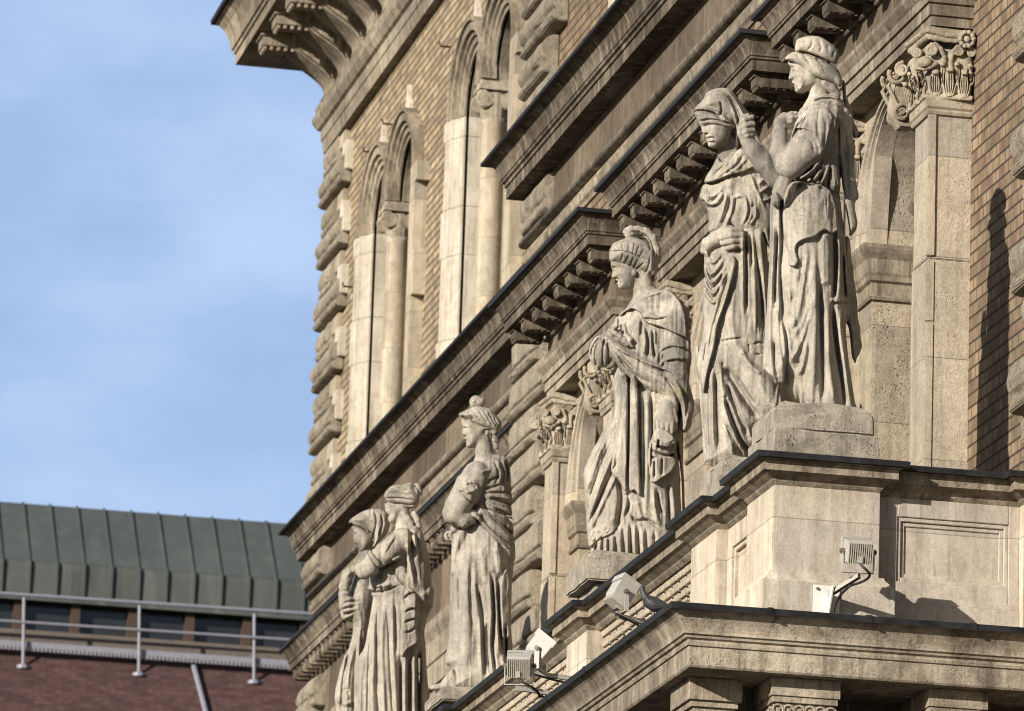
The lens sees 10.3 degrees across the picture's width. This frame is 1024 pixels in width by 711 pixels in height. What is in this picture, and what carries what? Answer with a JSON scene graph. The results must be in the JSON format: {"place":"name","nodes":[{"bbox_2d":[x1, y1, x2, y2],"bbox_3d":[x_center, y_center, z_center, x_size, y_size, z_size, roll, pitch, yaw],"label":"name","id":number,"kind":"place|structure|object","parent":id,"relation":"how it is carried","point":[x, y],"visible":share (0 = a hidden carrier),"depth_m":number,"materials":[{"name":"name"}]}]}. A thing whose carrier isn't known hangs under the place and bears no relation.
{"place":"outdoors","nodes":[
{"label":"outdoors","id":0,"kind":"place"},
{"bbox_2d":[211,0,1023,710],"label":"palace building","id":1,"kind":"structure","parent":0,"point":[499,176],"depth_m":45.33,"materials":[{"name":"beige stone"}]},
{"bbox_2d":[335,509,389,710],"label":"statue","id":2,"kind":"object","parent":1,"relation":"on","point":[355,603],"visible":0.77,"depth_m":49.74,"materials":[{"name":"stone"}]},
{"bbox_2d":[345,84,429,458],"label":"window","id":3,"kind":"structure","parent":1,"relation":"in","point":[390,252],"depth_m":66.70,"materials":[{"name":"beige stone"}]},
{"bbox_2d":[354,483,433,710],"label":"statue","id":4,"kind":"object","parent":1,"relation":"on","point":[394,567],"visible":0.98,"depth_m":48.33,"materials":[{"name":"stone"}]},
{"bbox_2d":[424,395,514,710],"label":"statue","id":5,"kind":"object","parent":1,"relation":"on","point":[477,509],"visible":0.92,"depth_m":45.73,"materials":[{"name":"stone"}]},
{"bbox_2d":[436,0,525,358],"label":"window","id":6,"kind":"structure","parent":1,"relation":"in","point":[480,236],"depth_m":62.21,"materials":[{"name":"beige stone"}]},
{"bbox_2d":[502,650,550,697],"bbox_3d":[0.293,2.344,39.414,0.740,0.599,0.291,5,-14,-12],"label":"floodlight","id":7,"kind":"object","parent":1,"relation":"attached to","point":[519,664],"visible":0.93,"depth_m":39.34,"materials":[{"name":"white paint"}]},
{"bbox_2d":[526,628,570,682],"bbox_3d":[0.409,2.246,39.949,0.707,0.616,0.267,5,-14,-12],"label":"floodlight","id":8,"kind":"object","parent":1,"relation":"attached to","point":[545,647],"visible":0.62,"depth_m":39.89,"materials":[{"name":"white paint"}]},
{"bbox_2d":[603,572,645,625],"bbox_3d":[0.951,1.802,38.370,0.715,0.604,0.225,9,-15,-26],"label":"floodlight","id":9,"kind":"object","parent":1,"relation":"attached to","point":[622,592],"visible":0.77,"depth_m":38.24,"materials":[{"name":"white paint"}]},
{"bbox_2d":[565,225,693,599],"bbox_3d":[0.896,0.461,41.659,0.822,2.950,0.788,5,-14,-12],"label":"statue","id":10,"kind":"object","parent":1,"relation":"on","point":[631,474],"visible":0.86,"depth_m":41.47,"materials":[{"name":"stone"}]},
{"bbox_2d":[637,586,666,613],"bbox_3d":[0.916,1.567,36.027,0.249,0.217,0.100,2,-14,0],"label":"pigeon","id":11,"kind":"object","parent":1,"relation":"on","point":[653,604],"visible":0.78,"depth_m":35.99,"materials":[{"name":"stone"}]},
{"bbox_2d":[693,88,791,497],"bbox_3d":[1.594,-0.382,38.092,0.817,2.950,0.689,5,-14,-12],"label":"statue","id":12,"kind":"object","parent":1,"relation":"on","point":[741,393],"visible":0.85,"depth_m":37.92,"materials":[{"name":"stone"}]},
{"bbox_2d":[737,36,878,458],"bbox_3d":[1.875,-0.687,36.742,0.916,2.925,0.663,5,-14,-12],"label":"statue","id":13,"kind":"object","parent":1,"relation":"on","point":[812,311],"visible":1,"depth_m":36.53,"materials":[{"name":"stone"}]},
{"bbox_2d":[813,535,876,613],"bbox_3d":[2.105,1.442,35.583,0.240,0.623,0.516,8,-15,-23],"label":"floodlight","id":14,"kind":"object","parent":1,"relation":"on","point":[852,550],"visible":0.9,"depth_m":35.52,"materials":[{"name":"white paint"}]},
{"bbox_3d":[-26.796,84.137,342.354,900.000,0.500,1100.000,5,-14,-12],"label":"street","id":15,"kind":"structure","parent":0,"visible":0},
{"bbox_2d":[0,502,311,710],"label":"neighbour building","id":16,"kind":"structure","parent":15,"relation":"on","point":[49,549],"depth_m":112.94,"materials":[{"name":"metal"}]},
{"bbox_2d":[0,600,298,647],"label":"window","id":17,"kind":"structure","parent":16,"relation":"in","point":[34,611],"depth_m":113.12,"materials":[{"name":"black glass"}]},
{"bbox_2d":[0,592,312,683],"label":"guard rail","id":18,"kind":"object","parent":16,"relation":"on","point":[24,645],"visible":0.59,"depth_m":111.67,"materials":[{"name":"metal"}]}
]}

